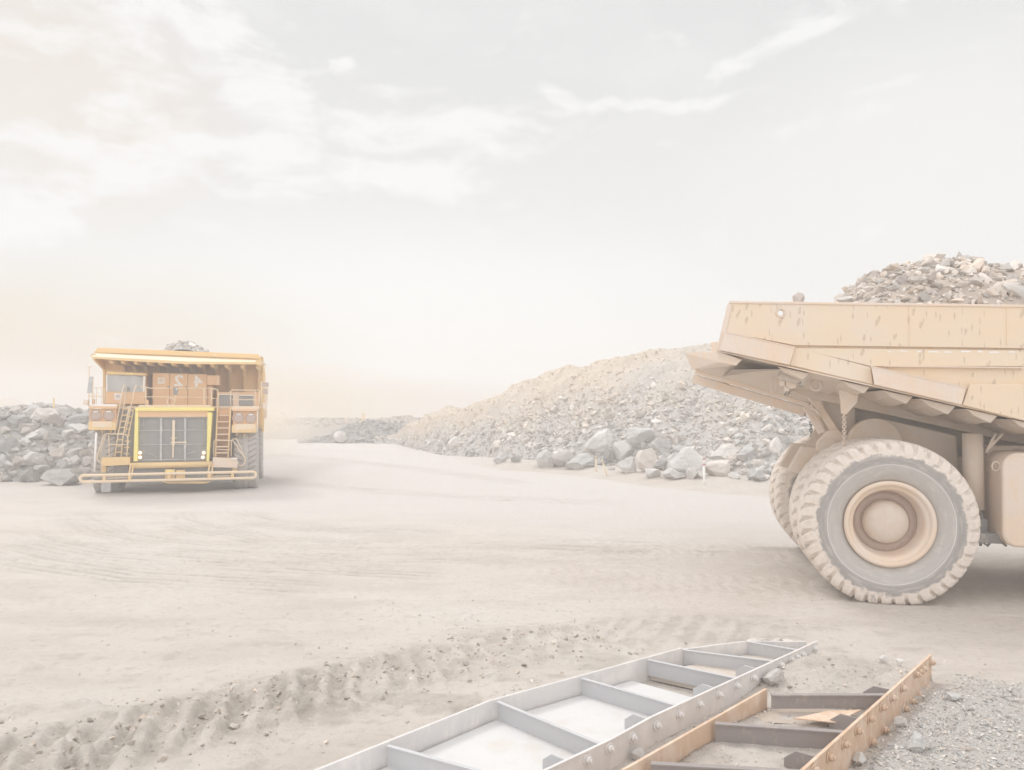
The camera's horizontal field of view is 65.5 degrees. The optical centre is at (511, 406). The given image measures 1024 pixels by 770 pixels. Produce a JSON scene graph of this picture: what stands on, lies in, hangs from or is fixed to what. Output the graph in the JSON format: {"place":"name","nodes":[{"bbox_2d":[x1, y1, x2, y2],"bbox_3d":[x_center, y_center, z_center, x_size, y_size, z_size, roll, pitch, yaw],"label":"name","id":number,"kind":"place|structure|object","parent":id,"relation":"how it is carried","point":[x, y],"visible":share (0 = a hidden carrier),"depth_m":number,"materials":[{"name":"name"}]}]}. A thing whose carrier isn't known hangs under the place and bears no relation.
{"place":"outdoors","nodes":[
{"label":"outdoors","id":0,"kind":"place"},
{"bbox_2d":[0,398,25,406],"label":"hill","id":1,"kind":"structure","parent":0,"point":[10,402],"depth_m":150.41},
{"bbox_2d":[264,406,300,428],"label":"hill","id":2,"kind":"structure","parent":0,"point":[277,414],"depth_m":125.02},
{"bbox_2d":[0,439,1023,769],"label":"ground","id":3,"kind":"structure","parent":0,"point":[332,529],"depth_m":15.04,"materials":[{"name":"beige sand"}]},
{"bbox_2d":[19,468,38,481],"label":"boulder","id":4,"kind":"object","parent":3,"relation":"on","point":[30,475],"visible":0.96,"depth_m":39.83,"materials":[{"name":"stone"}]},
{"bbox_2d":[0,402,93,481],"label":"rubble heap","id":5,"kind":"object","parent":3,"relation":"on","point":[52,424],"visible":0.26,"depth_m":42.84,"materials":[{"name":"stone"}]},
{"bbox_2d":[0,454,5,460],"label":"jagged rock","id":6,"kind":"object","parent":5,"relation":"on","point":[2,456],"visible":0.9,"depth_m":41.19,"materials":[{"name":"stone"}]},
{"bbox_2d":[0,436,20,453],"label":"boulder","id":7,"kind":"object","parent":5,"relation":"on","point":[8,445],"visible":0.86,"depth_m":41.74,"materials":[{"name":"stone"}]},
{"bbox_2d":[7,470,17,475],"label":"jagged rock","id":8,"kind":"object","parent":5,"relation":"on","point":[14,472],"visible":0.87,"depth_m":40.45,"materials":[{"name":"stone"}]},
{"bbox_2d":[11,447,20,451],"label":"jagged rock","id":9,"kind":"object","parent":5,"relation":"on","point":[16,449],"visible":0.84,"depth_m":41.83,"materials":[{"name":"stone"}]},
{"bbox_2d":[7,415,31,427],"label":"boulder","id":10,"kind":"object","parent":5,"relation":"on","point":[15,420],"visible":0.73,"depth_m":43.45,"materials":[{"name":"stone"}]},
{"bbox_2d":[14,468,25,475],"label":"jagged rock","id":11,"kind":"object","parent":5,"relation":"on","point":[20,471],"visible":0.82,"depth_m":40.58,"materials":[{"name":"stone"}]},
{"bbox_2d":[20,449,31,454],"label":"jagged rock","id":12,"kind":"object","parent":5,"relation":"on","point":[25,452],"visible":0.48,"depth_m":41.59,"materials":[{"name":"stone"}]},
{"bbox_2d":[25,404,40,413],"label":"boulder","id":13,"kind":"object","parent":5,"relation":"on","point":[31,408],"visible":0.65,"depth_m":44.82,"materials":[{"name":"stone"}]},
{"bbox_2d":[25,432,40,439],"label":"jagged rock","id":14,"kind":"object","parent":5,"relation":"on","point":[31,435],"visible":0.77,"depth_m":42.74,"materials":[{"name":"stone"}]},
{"bbox_2d":[23,452,45,465],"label":"boulder","id":15,"kind":"object","parent":5,"relation":"on","point":[35,458],"visible":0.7,"depth_m":41.23,"materials":[{"name":"stone"}]},
{"bbox_2d":[33,465,50,472],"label":"jagged rock","id":16,"kind":"object","parent":5,"relation":"on","point":[41,468],"visible":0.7,"depth_m":40.91,"materials":[{"name":"stone"}]},
{"bbox_2d":[34,428,51,438],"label":"jagged rock","id":17,"kind":"object","parent":5,"relation":"on","point":[42,432],"visible":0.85,"depth_m":43.00,"materials":[{"name":"stone"}]},
{"bbox_2d":[30,408,58,421],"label":"boulder","id":18,"kind":"object","parent":5,"relation":"on","point":[43,414],"visible":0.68,"depth_m":44.06,"materials":[{"name":"stone"}]},
{"bbox_2d":[45,456,53,460],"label":"jagged rock","id":19,"kind":"object","parent":5,"relation":"on","point":[48,458],"visible":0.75,"depth_m":41.63,"materials":[{"name":"stone"}]},
{"bbox_2d":[48,446,65,458],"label":"boulder","id":20,"kind":"object","parent":5,"relation":"on","point":[59,452],"visible":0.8,"depth_m":42.02,"materials":[{"name":"stone"}]},
{"bbox_2d":[52,407,71,416],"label":"boulder","id":21,"kind":"object","parent":5,"relation":"on","point":[66,411],"visible":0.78,"depth_m":44.78,"materials":[{"name":"stone"}]},
{"bbox_2d":[63,421,74,429],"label":"jagged rock","id":22,"kind":"object","parent":5,"relation":"on","point":[66,424],"visible":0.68,"depth_m":44.33,"materials":[{"name":"stone"}]},
{"bbox_2d":[61,429,77,438],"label":"boulder","id":23,"kind":"object","parent":5,"relation":"on","point":[66,434],"visible":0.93,"depth_m":43.50,"materials":[{"name":"stone"}]},
{"bbox_2d":[68,454,80,466],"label":"jagged rock","id":24,"kind":"object","parent":5,"relation":"on","point":[76,458],"visible":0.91,"depth_m":41.77,"materials":[{"name":"stone"}]},
{"bbox_2d":[66,413,89,423],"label":"boulder","id":25,"kind":"object","parent":5,"relation":"on","point":[83,418],"visible":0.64,"depth_m":44.55,"materials":[{"name":"stone"}]},
{"bbox_2d":[67,423,89,433],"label":"boulder","id":26,"kind":"object","parent":5,"relation":"on","point":[78,428],"visible":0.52,"depth_m":44.18,"materials":[{"name":"stone"}]},
{"bbox_2d":[41,468,79,485],"bbox_3d":[-21.796,3.455,38.719,1.842,0.934,1.579,0,1,1],"label":"boulder","id":27,"kind":"object","parent":3,"relation":"on","point":[62,477],"visible":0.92,"depth_m":38.10,"materials":[{"name":"stone"}]},
{"bbox_2d":[79,348,268,491],"bbox_3d":[-15.962,0.604,39.385,7.620,6.393,10.559,0,0,-16],"label":"haul truck","id":28,"kind":"object","parent":3,"relation":"on","point":[175,417],"visible":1,"depth_m":35.28,"materials":[{"name":"yellow paint"}]},
{"bbox_2d":[161,340,208,351],"bbox_3d":[-16.550,-2.092,41.174,6.961,2.586,5.400,0,0,-16],"label":"rock load","id":29,"kind":"object","parent":28,"relation":"in","point":[183,345],"visible":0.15,"depth_m":39.14,"materials":[{"name":"stone"}]},
{"bbox_2d":[0,610,643,769],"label":"soil clods","id":30,"kind":"object","parent":3,"relation":"on","point":[163,757],"visible":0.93,"depth_m":10.23,"materials":[{"name":"beige soil"}]},
{"bbox_2d":[263,415,420,439],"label":"earth berm","id":31,"kind":"structure","parent":3,"relation":"on","point":[302,428],"depth_m":100.13,"materials":[{"name":"soil"}]},
{"bbox_2d":[297,418,407,442],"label":"rock berm","id":32,"kind":"structure","parent":3,"relation":"on","point":[366,431],"depth_m":83.81,"materials":[{"name":"stone"}]},
{"bbox_2d":[333,431,346,442],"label":"boulder","id":33,"kind":"object","parent":32,"relation":"on","point":[339,436],"visible":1,"depth_m":81.56,"materials":[{"name":"stone"}]},
{"bbox_2d":[493,453,506,463],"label":"boulder","id":34,"kind":"object","parent":3,"relation":"on","point":[500,457],"visible":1,"depth_m":49.99,"materials":[{"name":"stone"}]},
{"bbox_2d":[1,594,1018,769],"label":"pebbles","id":35,"kind":"object","parent":3,"relation":"on","point":[964,748],"visible":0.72,"depth_m":10.32,"materials":[{"name":"stone"}]},
{"bbox_2d":[511,456,520,461],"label":"rock","id":36,"kind":"object","parent":3,"relation":"on","point":[515,459],"visible":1,"depth_m":49.58,"materials":[{"name":"stone"}]},
{"bbox_2d":[536,449,553,467],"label":"boulder","id":37,"kind":"object","parent":3,"relation":"on","point":[543,458],"visible":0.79,"depth_m":47.09,"materials":[{"name":"stone"}]},
{"bbox_2d":[551,449,574,466],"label":"boulder","id":38,"kind":"object","parent":3,"relation":"on","point":[562,458],"visible":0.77,"depth_m":46.81,"materials":[{"name":"stone"}]},
{"bbox_2d":[314,641,818,769],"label":"steel frame","id":39,"kind":"object","parent":3,"relation":"on","point":[610,718],"visible":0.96,"depth_m":9.33,"materials":[{"name":"grey metal"}]},
{"bbox_2d":[565,453,594,469],"bbox_3d":[3.994,3.196,45.991,1.770,0.970,1.391,0,0,-34],"label":"boulder","id":40,"kind":"object","parent":3,"relation":"on","point":[579,461],"visible":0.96,"depth_m":45.56,"materials":[{"name":"stone"}]},
{"bbox_2d":[585,463,593,466],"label":"rock","id":41,"kind":"object","parent":3,"relation":"on","point":[589,465],"visible":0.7,"depth_m":45.51,"materials":[{"name":"stone"}]},
{"bbox_2d":[373,341,818,475],"bbox_3d":[10.987,-1.161,57.482,50.240,10.768,49.153,0,0,0],"label":"rubble heap","id":42,"kind":"object","parent":3,"relation":"on","point":[661,393],"visible":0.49,"depth_m":51.77,"materials":[{"name":"stone"}]},
{"bbox_2d":[448,436,461,449],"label":"boulder","id":43,"kind":"object","parent":42,"relation":"on","point":[452,442],"visible":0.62,"depth_m":60.83,"materials":[{"name":"stone"}]},
{"bbox_2d":[466,443,475,451],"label":"boulder","id":44,"kind":"object","parent":42,"relation":"on","point":[469,448],"visible":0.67,"depth_m":57.77,"materials":[{"name":"stone"}]},
{"bbox_2d":[586,428,614,452],"bbox_3d":[5.391,2.285,48.584,1.882,1.414,1.613,-28,-13,23],"label":"boulder","id":45,"kind":"object","parent":42,"relation":"on","point":[600,441],"visible":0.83,"depth_m":47.97,"materials":[{"name":"stone"}]},
{"bbox_2d":[597,459,606,464],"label":"rock","id":46,"kind":"object","parent":42,"relation":"on","point":[599,461],"visible":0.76,"depth_m":47.02,"materials":[{"name":"stone"}]},
{"bbox_2d":[613,440,635,460],"bbox_3d":[6.618,2.623,46.542,1.564,1.317,1.341,6,0,26],"label":"boulder","id":47,"kind":"object","parent":42,"relation":"on","point":[622,449],"visible":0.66,"depth_m":46.15,"materials":[{"name":"stone"}]},
{"bbox_2d":[626,427,657,448],"bbox_3d":[7.704,1.926,46.349,2.009,1.403,1.858,0,0,42],"label":"boulder","id":48,"kind":"object","parent":42,"relation":"on","point":[636,437],"visible":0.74,"depth_m":45.81,"materials":[{"name":"stone"}]},
{"bbox_2d":[654,456,666,469],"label":"boulder","id":49,"kind":"object","parent":42,"relation":"on","point":[660,463],"visible":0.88,"depth_m":42.74,"materials":[{"name":"stone"}]},
{"bbox_2d":[652,438,671,453],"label":"boulder","id":50,"kind":"object","parent":42,"relation":"on","point":[661,445],"visible":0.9,"depth_m":44.22,"materials":[{"name":"stone"}]},
{"bbox_2d":[672,445,686,452],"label":"boulder","id":51,"kind":"object","parent":42,"relation":"on","point":[677,448],"visible":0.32,"depth_m":43.29,"materials":[{"name":"stone"}]},
{"bbox_2d":[708,443,738,459],"bbox_3d":[11.214,2.478,41.874,1.733,1.071,1.380,0,0,-19],"label":"boulder","id":52,"kind":"object","parent":42,"relation":"on","point":[721,452],"visible":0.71,"depth_m":41.47,"materials":[{"name":"stone"}]},
{"bbox_2d":[734,439,740,445],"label":"rock","id":53,"kind":"object","parent":42,"relation":"on","point":[737,441],"visible":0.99,"depth_m":41.87,"materials":[{"name":"stone"}]},
{"bbox_2d":[737,446,756,455],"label":"boulder","id":54,"kind":"object","parent":42,"relation":"on","point":[750,451],"visible":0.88,"depth_m":40.56,"materials":[{"name":"stone"}]},
{"bbox_2d":[754,465,765,470],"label":"rock","id":55,"kind":"object","parent":42,"relation":"on","point":[762,467],"visible":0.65,"depth_m":39.30,"materials":[{"name":"stone"}]},
{"bbox_2d":[769,437,781,453],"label":"boulder","id":56,"kind":"object","parent":42,"relation":"on","point":[775,445],"visible":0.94,"depth_m":40.24,"materials":[{"name":"stone"}]},
{"bbox_2d":[595,454,596,471],"bbox_3d":[4.650,3.281,44.100,0.092,1.238,0.092,0,0,0],"label":"cream post","id":57,"kind":"object","parent":3,"relation":"on","point":[595,462],"visible":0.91,"depth_m":44.07,"materials":[{"name":"beige wood"}]},
{"bbox_2d":[603,447,614,461],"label":"boulder","id":58,"kind":"object","parent":3,"relation":"on","point":[609,455],"visible":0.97,"depth_m":46.78,"materials":[{"name":"stone"}]},
{"bbox_2d":[617,456,636,472],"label":"boulder","id":59,"kind":"object","parent":3,"relation":"on","point":[627,465],"visible":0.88,"depth_m":42.38,"materials":[{"name":"stone"}]},
{"bbox_2d":[631,747,644,760],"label":"stone","id":60,"kind":"object","parent":3,"relation":"on","point":[637,753],"visible":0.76,"depth_m":8.51,"materials":[{"name":"grey stone"}]},
{"bbox_2d":[635,448,656,471],"bbox_3d":[7.005,2.909,42.032,0.976,1.410,1.104,0,0,-13],"label":"boulder","id":61,"kind":"object","parent":3,"relation":"on","point":[645,459],"visible":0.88,"depth_m":41.58,"materials":[{"name":"stone"}]},
{"bbox_2d":[645,469,660,477],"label":"boulder","id":62,"kind":"object","parent":3,"relation":"on","point":[650,473],"visible":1,"depth_m":39.75,"materials":[{"name":"stone"}]},
{"bbox_2d":[665,452,677,468],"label":"boulder","id":63,"kind":"object","parent":3,"relation":"on","point":[671,456],"visible":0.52,"depth_m":42.81,"materials":[{"name":"stone"}]},
{"bbox_2d":[662,468,685,478],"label":"boulder","id":64,"kind":"object","parent":3,"relation":"on","point":[669,473],"visible":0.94,"depth_m":38.67,"materials":[{"name":"stone"}]},
{"bbox_2d":[667,447,705,473],"bbox_3d":[8.655,2.845,39.804,1.902,1.662,1.288,0,0,-1],"label":"boulder","id":65,"kind":"object","parent":3,"relation":"on","point":[684,459],"visible":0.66,"depth_m":39.28,"materials":[{"name":"stone"}]},
{"bbox_2d":[686,468,696,478],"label":"boulder","id":66,"kind":"object","parent":3,"relation":"on","point":[691,473],"visible":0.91,"depth_m":38.46,"materials":[{"name":"stone"}]},
{"bbox_2d":[695,470,705,477],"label":"rock","id":67,"kind":"object","parent":3,"relation":"on","point":[699,474],"visible":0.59,"depth_m":38.51,"materials":[{"name":"stone"}]},
{"bbox_2d":[703,458,704,484],"bbox_3d":[8.883,3.158,36.850,0.128,1.553,0.128,0,0,0],"label":"marker post","id":68,"kind":"object","parent":3,"relation":"on","point":[703,471],"visible":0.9,"depth_m":36.80,"materials":[{"name":"white paint"}]},
{"bbox_2d":[705,460,729,476],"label":"boulder","id":69,"kind":"object","parent":3,"relation":"on","point":[718,468],"visible":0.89,"depth_m":39.46,"materials":[{"name":"stone"}]},
{"bbox_2d":[728,472,739,478],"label":"rock","id":70,"kind":"object","parent":3,"relation":"on","point":[734,475],"visible":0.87,"depth_m":37.87,"materials":[{"name":"stone"}]},
{"bbox_2d":[749,469,766,480],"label":"boulder","id":71,"kind":"object","parent":3,"relation":"on","point":[758,475],"visible":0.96,"depth_m":36.65,"materials":[{"name":"stone"}]},
{"bbox_2d":[757,638,769,640],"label":"stone","id":72,"kind":"object","parent":3,"relation":"on","point":[762,639],"visible":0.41,"depth_m":12.70,"materials":[{"name":"grey stone"}]},
{"bbox_2d":[761,668,784,685],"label":"stone","id":73,"kind":"object","parent":3,"relation":"on","point":[773,677],"visible":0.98,"depth_m":10.52,"materials":[{"name":"grey stone"}]},
{"bbox_2d":[621,654,935,769],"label":"steel frame","id":74,"kind":"object","parent":3,"relation":"on","point":[843,740],"visible":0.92,"depth_m":8.54,"materials":[{"name":"metal"}]},
{"bbox_2d":[794,709,860,722],"bbox_3d":[3.649,3.524,9.048,0.906,0.012,0.285,0,0,-25],"label":"loose plate","id":75,"kind":"object","parent":74,"relation":"on","point":[825,716],"visible":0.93,"depth_m":9.06,"materials":[{"name":"metal"}]},
{"bbox_2d":[756,709,832,725],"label":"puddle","id":76,"kind":"object","parent":3,"relation":"on","point":[777,717],"visible":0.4,"depth_m":9.26,"materials":[{"name":"liquid"}]},
{"bbox_2d":[685,301,1023,604],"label":"dump truck","id":77,"kind":"object","parent":3,"relation":"on","point":[897,476],"visible":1,"depth_m":15.55,"materials":[{"name":"yellow paint"}]},
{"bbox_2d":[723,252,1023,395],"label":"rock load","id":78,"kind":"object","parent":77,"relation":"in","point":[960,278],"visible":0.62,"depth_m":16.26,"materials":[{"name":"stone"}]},
{"bbox_2d":[792,292,804,301],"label":"rock","id":79,"kind":"object","parent":78,"relation":"on","point":[798,297],"visible":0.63,"depth_m":16.75,"materials":[{"name":"stone"}]},
{"bbox_2d":[836,296,852,301],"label":"rock","id":80,"kind":"object","parent":78,"relation":"on","point":[846,299],"visible":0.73,"depth_m":16.88,"materials":[{"name":"stone"}]},
{"bbox_2d":[855,283,865,290],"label":"rock","id":81,"kind":"object","parent":78,"relation":"on","point":[861,286],"visible":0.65,"depth_m":17.23,"materials":[{"name":"stone"}]},
{"bbox_2d":[868,273,879,279],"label":"rock","id":82,"kind":"object","parent":78,"relation":"on","point":[873,275],"visible":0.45,"depth_m":17.49,"materials":[{"name":"stone"}]},
{"bbox_2d":[894,275,909,283],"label":"rock","id":83,"kind":"object","parent":78,"relation":"on","point":[900,279],"visible":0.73,"depth_m":16.56,"materials":[{"name":"stone"}]},
{"bbox_2d":[1001,283,1023,296],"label":"rock","id":84,"kind":"object","parent":78,"relation":"on","point":[1016,290],"visible":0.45,"depth_m":15.38,"materials":[{"name":"stone"}]},
{"bbox_2d":[852,751,866,763],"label":"stone","id":85,"kind":"object","parent":3,"relation":"on","point":[858,756],"visible":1,"depth_m":8.38,"materials":[{"name":"grey stone"}]},
{"bbox_2d":[879,655,888,664],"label":"stone","id":86,"kind":"object","parent":3,"relation":"on","point":[883,659],"visible":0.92,"depth_m":11.35,"materials":[{"name":"grey stone"}]},
{"bbox_2d":[896,658,902,665],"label":"stone","id":87,"kind":"object","parent":3,"relation":"on","point":[899,661],"visible":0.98,"depth_m":11.43,"materials":[{"name":"grey stone"}]},
{"bbox_2d":[894,716,906,726],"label":"stone","id":88,"kind":"object","parent":3,"relation":"on","point":[899,721],"visible":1,"depth_m":9.15,"materials":[{"name":"grey stone"}]},
{"bbox_2d":[907,733,926,752],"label":"stone","id":89,"kind":"object","parent":3,"relation":"on","point":[917,742],"visible":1,"depth_m":8.57,"materials":[{"name":"grey stone"}]},
{"bbox_2d":[947,693,960,700],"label":"stone","id":90,"kind":"object","parent":3,"relation":"on","point":[954,696],"visible":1,"depth_m":9.88,"materials":[{"name":"grey stone"}]},
{"bbox_2d":[0,0,1023,418],"label":"sky","id":91,"kind":"structure","parent":0,"point":[416,208],"materials":[{"name":"white"}]},
{"bbox_2d":[856,671,1023,769],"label":"gravel","id":92,"kind":"structure","parent":0,"point":[955,758],"depth_m":9.04,"materials":[{"name":"grey gravel"}]}
]}

